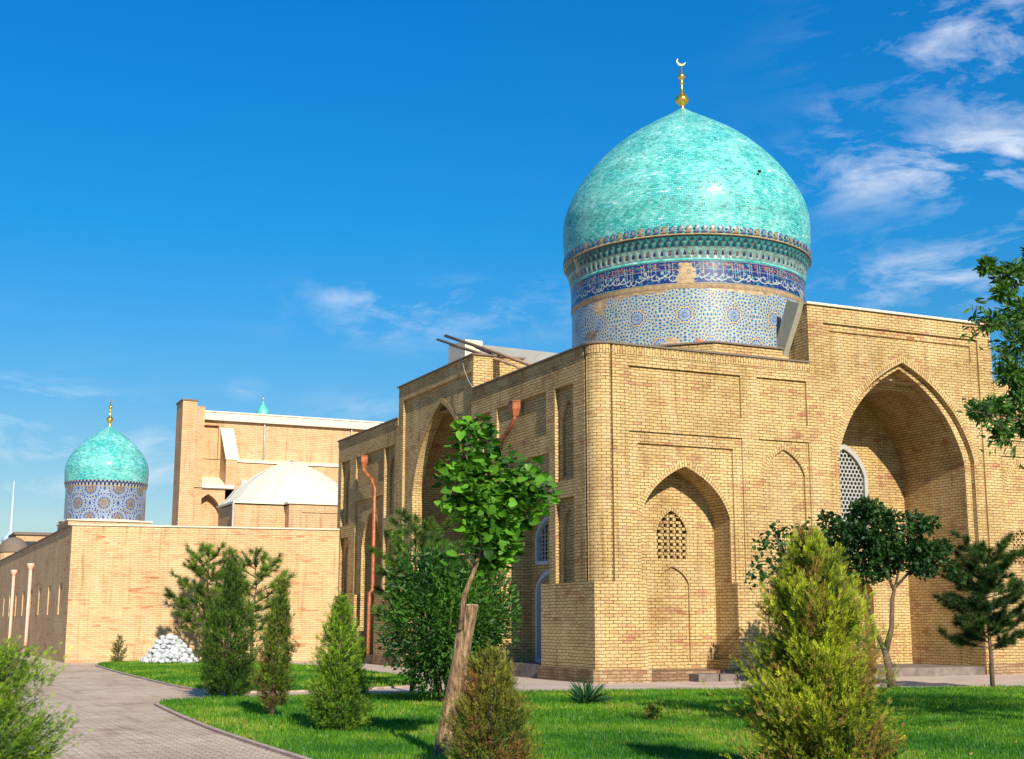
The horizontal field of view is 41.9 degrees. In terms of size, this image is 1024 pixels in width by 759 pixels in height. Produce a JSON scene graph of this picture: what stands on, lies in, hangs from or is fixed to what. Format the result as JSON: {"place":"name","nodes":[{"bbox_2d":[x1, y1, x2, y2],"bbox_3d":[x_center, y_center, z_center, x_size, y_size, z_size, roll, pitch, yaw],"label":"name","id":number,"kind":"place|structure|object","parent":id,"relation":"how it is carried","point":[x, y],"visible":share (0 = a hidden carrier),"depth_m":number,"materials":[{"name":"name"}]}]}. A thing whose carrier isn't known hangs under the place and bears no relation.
{"place":"outdoors","nodes":[
{"label":"outdoors","id":0,"kind":"place"},
{"bbox_2d":[0,532,51,559],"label":"brick house","id":1,"kind":"structure","parent":0,"point":[13,542],"depth_m":118.81,"materials":[{"name":"beige brick"}]},
{"bbox_2d":[25,541,35,545],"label":"window","id":2,"kind":"structure","parent":1,"relation":"in","point":[28,542],"depth_m":120.18,"materials":[{"name":"grey glass"}]},
{"bbox_2d":[256,396,269,413],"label":"distant dome","id":3,"kind":"structure","parent":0,"point":[262,409],"depth_m":99.20,"materials":[{"name":"teal tile"}]},
{"bbox_2d":[0,656,544,758],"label":"path","id":4,"kind":"structure","parent":0,"point":[123,716],"depth_m":22.29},
{"bbox_2d":[0,634,93,758],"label":"juniper shrub","id":5,"kind":"object","parent":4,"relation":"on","point":[20,740],"visible":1,"depth_m":13.56,"materials":[{"name":"green plant"}]},
{"bbox_2d":[216,460,337,528],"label":"tomb building","id":6,"kind":"structure","parent":0,"point":[291,494],"depth_m":69.92,"materials":[{"name":"beige brick"}]},
{"bbox_2d":[0,0,1023,543],"label":"sky","id":7,"kind":"structure","parent":0,"point":[223,205],"materials":[{"name":"blue"}]},
{"bbox_2d":[6,650,1023,701],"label":"plaza","id":8,"kind":"structure","parent":0,"point":[912,681],"depth_m":36.07,"materials":[{"name":"beige stone"}]},
{"bbox_2d":[0,400,339,662],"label":"wing building","id":9,"kind":"structure","parent":8,"relation":"on","point":[88,580],"depth_m":56.78,"materials":[{"name":"brick"}]},
{"bbox_2d":[171,399,383,525],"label":"mosque building","id":10,"kind":"structure","parent":8,"relation":"on","point":[220,457],"depth_m":86.79,"materials":[{"name":"brick"}]},
{"bbox_2d":[95,663,1008,758],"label":"kerb","id":11,"kind":"structure","parent":8,"relation":"on","point":[238,737],"depth_m":22.09,"materials":[{"name":"grey concrete"}]},
{"bbox_2d":[744,516,834,668],"bbox_3d":[4.055,3.533,19.187,1.575,3.186,0.566,5,-11,-24],"label":"sapling tree","id":12,"kind":"object","parent":8,"relation":"on","point":[779,550],"visible":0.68,"depth_m":19.21,"materials":[{"name":"green plant"}]},
{"bbox_2d":[159,685,1023,758],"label":"lawn","id":13,"kind":"structure","parent":0,"point":[280,731],"depth_m":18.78,"materials":[{"name":"green plant"}]},
{"bbox_2d":[246,575,299,714],"bbox_3d":[-4.141,4.655,23.240,0.813,2.487,0.894,-5,-11,25],"label":"cypress shrub","id":14,"kind":"object","parent":13,"relation":"on","point":[279,613],"visible":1,"depth_m":23.16,"materials":[{"name":"green plant"}]},
{"bbox_2d":[298,587,377,730],"bbox_3d":[-2.616,4.285,20.356,1.194,2.255,1.219,-1,-10,4],"label":"thuja shrub","id":15,"kind":"object","parent":13,"relation":"on","point":[339,638],"visible":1,"depth_m":20.14,"materials":[{"name":"green plant"}]},
{"bbox_2d":[366,504,465,691],"bbox_3d":[-2.221,5.247,32.193,2.582,4.491,2.588,5,-11,-24],"label":"pine tree","id":16,"kind":"object","parent":13,"relation":"on","point":[421,537],"visible":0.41,"depth_m":32.32,"materials":[{"name":"green plant"}]},
{"bbox_2d":[372,523,524,702],"bbox_3d":[-1.268,4.808,27.401,2.958,3.625,3.155,-2,-11,13],"label":"privet bush","id":17,"kind":"object","parent":13,"relation":"on","point":[442,591],"visible":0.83,"depth_m":26.86,"materials":[{"name":"green plant"}]},
{"bbox_2d":[429,642,545,758],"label":"juniper shrub","id":18,"kind":"object","parent":13,"relation":"on","point":[487,680],"visible":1,"depth_m":14.22,"materials":[{"name":"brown plant"}]},
{"bbox_2d":[431,413,562,757],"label":"catalpa tree","id":19,"kind":"object","parent":13,"relation":"on","point":[490,509],"visible":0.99,"depth_m":16.64,"materials":[{"name":"green plant"}]},
{"bbox_2d":[564,677,614,703],"bbox_3d":[1.482,6.161,26.546,1.039,0.597,1.114,5,-11,-24],"label":"yucca plant","id":20,"kind":"object","parent":13,"relation":"on","point":[589,695],"visible":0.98,"depth_m":26.42,"materials":[{"name":"green plant"}]},
{"bbox_2d":[643,703,661,719],"bbox_3d":[2.321,5.505,22.060,0.317,0.335,0.293,-4,-11,21],"label":"seedling plant","id":21,"kind":"object","parent":13,"relation":"on","point":[653,708],"visible":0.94,"depth_m":22.04,"materials":[{"name":"green plant"}]},
{"bbox_2d":[701,522,929,758],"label":"thuja shrub","id":22,"kind":"object","parent":13,"relation":"on","point":[826,672],"visible":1,"depth_m":13.52,"materials":[{"name":"green plant"}]},
{"bbox_2d":[784,586,882,699],"bbox_3d":[4.910,4.287,21.692,1.895,2.707,1.812,5,-11,-24],"label":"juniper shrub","id":23,"kind":"object","parent":13,"relation":"on","point":[856,644],"visible":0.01,"depth_m":21.37,"materials":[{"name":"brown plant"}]},
{"bbox_2d":[816,494,967,687],"bbox_3d":[9.353,5.292,33.217,3.736,4.854,1.636,0,-10,2],"label":"mulberry tree","id":24,"kind":"object","parent":13,"relation":"on","point":[884,552],"visible":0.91,"depth_m":33.19,"materials":[{"name":"green plant"}]},
{"bbox_2d":[927,526,1023,687],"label":"pine tree","id":25,"kind":"object","parent":13,"relation":"on","point":[983,586],"visible":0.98,"depth_m":32.99,"materials":[{"name":"green plant"}]},
{"bbox_2d":[955,246,1023,570],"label":"elm tree","id":26,"kind":"object","parent":13,"relation":"on","point":[1011,373],"visible":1,"depth_m":17.05,"materials":[{"name":"green plant"}]},
{"bbox_2d":[335,59,1023,683],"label":"mausoleum building","id":27,"kind":"structure","parent":0,"point":[701,405],"depth_m":42.02,"materials":[{"name":"brick"}]},
{"bbox_2d":[535,516,547,564],"bbox_3d":[1.164,5.020,41.944,0.150,1.530,1.720,5,-11,-24],"label":"arched window","id":28,"kind":"structure","parent":27,"relation":"in","point":[541,537],"depth_m":42.39,"materials":[{"name":"blue paint"}]},
{"bbox_2d":[535,570,547,661],"bbox_3d":[1.164,7.347,41.523,0.150,2.840,1.720,5,-11,-24],"label":"arched door","id":29,"kind":"structure","parent":27,"relation":"in","point":[543,579],"depth_m":42.14,"materials":[{"name":"blue paint"}]},
{"bbox_2d":[839,443,869,529],"bbox_3d":[11.122,3.630,44.932,1.920,2.970,0.290,5,-11,-24],"label":"lattice window","id":30,"kind":"structure","parent":27,"relation":"in","point":[852,489],"depth_m":45.14,"materials":[{"name":"white paint"}]},
{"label":"stone","id":31,"kind":"object","parent":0,"visible":0},
{"bbox_2d":[162,639,169,644],"bbox_3d":[-13.487,10.255,52.143,0.289,0.272,0.293,7,-13,-35],"label":"stone","id":32,"kind":"object","parent":31,"relation":"on","point":[166,641],"visible":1,"depth_m":52.06,"materials":[{"name":"white stone"}]},
{"label":"lawn","id":33,"kind":"structure","parent":0,"visible":0},
{"bbox_2d":[110,634,127,661],"bbox_3d":[-15.622,10.709,53.032,0.722,1.205,0.793,5,-11,-24],"label":"cypress shrub","id":34,"kind":"object","parent":33,"relation":"on","point":[117,657],"visible":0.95,"depth_m":52.95,"materials":[{"name":"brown plant"}]},
{"bbox_2d":[151,657,158,662],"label":"stone","id":35,"kind":"object","parent":33,"relation":"on","point":[154,659],"visible":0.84,"depth_m":51.51,"materials":[{"name":"white stone"}]},
{"bbox_2d":[153,652,160,658],"bbox_3d":[-13.758,10.713,51.760,0.353,0.304,0.345,-22,-46,25],"label":"stone","id":36,"kind":"object","parent":35,"relation":"on","point":[157,654],"visible":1,"depth_m":51.66,"materials":[{"name":"white stone"}]},
{"bbox_2d":[185,657,192,662],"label":"stone","id":37,"kind":"object","parent":33,"relation":"on","point":[187,659],"visible":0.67,"depth_m":51.45,"materials":[{"name":"white stone"}]},
{"bbox_2d":[162,539,248,660],"bbox_3d":[-12.350,8.797,53.255,3.443,5.011,3.104,5,-11,-24],"label":"pine tree","id":38,"kind":"object","parent":33,"relation":"on","point":[199,571],"visible":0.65,"depth_m":53.14,"materials":[{"name":"green plant"}]},
{"bbox_2d":[211,546,299,673],"bbox_3d":[-7.672,6.865,39.561,2.477,3.934,2.607,5,-11,-24],"label":"pine tree","id":39,"kind":"object","parent":33,"relation":"on","point":[265,570],"visible":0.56,"depth_m":39.52,"materials":[{"name":"green plant"}]},
{"bbox_2d":[98,659,423,690],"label":"grass","id":40,"kind":"structure","parent":33,"relation":"on","point":[179,673],"depth_m":40.57,"materials":[{"name":"green plant"}]},
{"bbox_2d":[187,556,263,696],"bbox_3d":[-6.203,5.441,29.347,1.855,3.111,1.862,5,-11,-24],"label":"cypress shrub","id":41,"kind":"object","parent":40,"relation":"on","point":[233,659],"visible":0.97,"depth_m":29.02,"materials":[{"name":"green plant"}]},
{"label":"stone","id":42,"kind":"object","parent":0,"visible":0},
{"bbox_2d":[165,634,173,640],"bbox_3d":[-13.398,10.107,52.345,0.339,0.304,0.373,-6,-17,11],"label":"stone","id":43,"kind":"object","parent":42,"relation":"on","point":[169,637],"visible":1,"depth_m":52.21,"materials":[{"name":"white stone"}]},
{"label":"ground","id":44,"kind":"structure","parent":0,"visible":0},
{"bbox_2d":[1,481,14,541],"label":"broadcast tower","id":45,"kind":"structure","parent":44,"relation":"on","point":[5,537],"depth_m":3593.36,"materials":[{"name":"white metal"}]},
{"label":"stone","id":46,"kind":"object","parent":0,"visible":0},
{"bbox_2d":[160,653,167,659],"bbox_3d":[-13.473,10.728,51.771,0.345,0.263,0.324,-28,7,-37],"label":"stone","id":47,"kind":"object","parent":46,"relation":"on","point":[163,656],"visible":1,"depth_m":51.66,"materials":[{"name":"white stone"}]},
{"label":"stone","id":48,"kind":"object","parent":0,"visible":0},
{"bbox_2d":[172,652,181,659],"bbox_3d":[-12.974,10.715,51.779,0.489,0.313,0.338,-27,-16,26],"label":"stone","id":49,"kind":"object","parent":48,"relation":"on","point":[176,655],"visible":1,"depth_m":51.64,"materials":[{"name":"white stone"}]},
{"bbox_2d":[169,646,178,654],"bbox_3d":[-13.120,10.547,51.877,0.360,0.341,0.334,-12,-32,-10],"label":"stone","id":50,"kind":"object","parent":49,"relation":"on","point":[173,650],"visible":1,"depth_m":51.75,"materials":[{"name":"white stone"}]},
{"bbox_2d":[174,643,181,649],"bbox_3d":[-13.012,10.393,52.038,0.349,0.282,0.357,5,17,14],"label":"stone","id":51,"kind":"object","parent":50,"relation":"on","point":[178,646],"visible":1,"depth_m":51.92,"materials":[{"name":"white stone"}]},
{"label":"stone","id":52,"kind":"object","parent":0,"visible":0},
{"bbox_2d":[180,653,188,658],"bbox_3d":[-12.675,10.727,51.725,0.314,0.288,0.310,22,-11,20],"label":"stone","id":53,"kind":"object","parent":52,"relation":"on","point":[185,655],"visible":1,"depth_m":51.63,"materials":[{"name":"white stone"}]},
{"bbox_2d":[185,648,192,653],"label":"stone","id":54,"kind":"object","parent":53,"relation":"on","point":[188,650],"visible":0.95,"depth_m":51.74,"materials":[{"name":"white stone"}]},
{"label":"stone","id":55,"kind":"object","parent":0,"visible":0},
{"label":"stone","id":56,"kind":"object","parent":55,"relation":"on","visible":0},
{"bbox_2d":[153,644,159,648],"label":"stone","id":57,"kind":"object","parent":56,"relation":"on","point":[156,646],"visible":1,"depth_m":51.98,"materials":[{"name":"white stone"}]}
]}

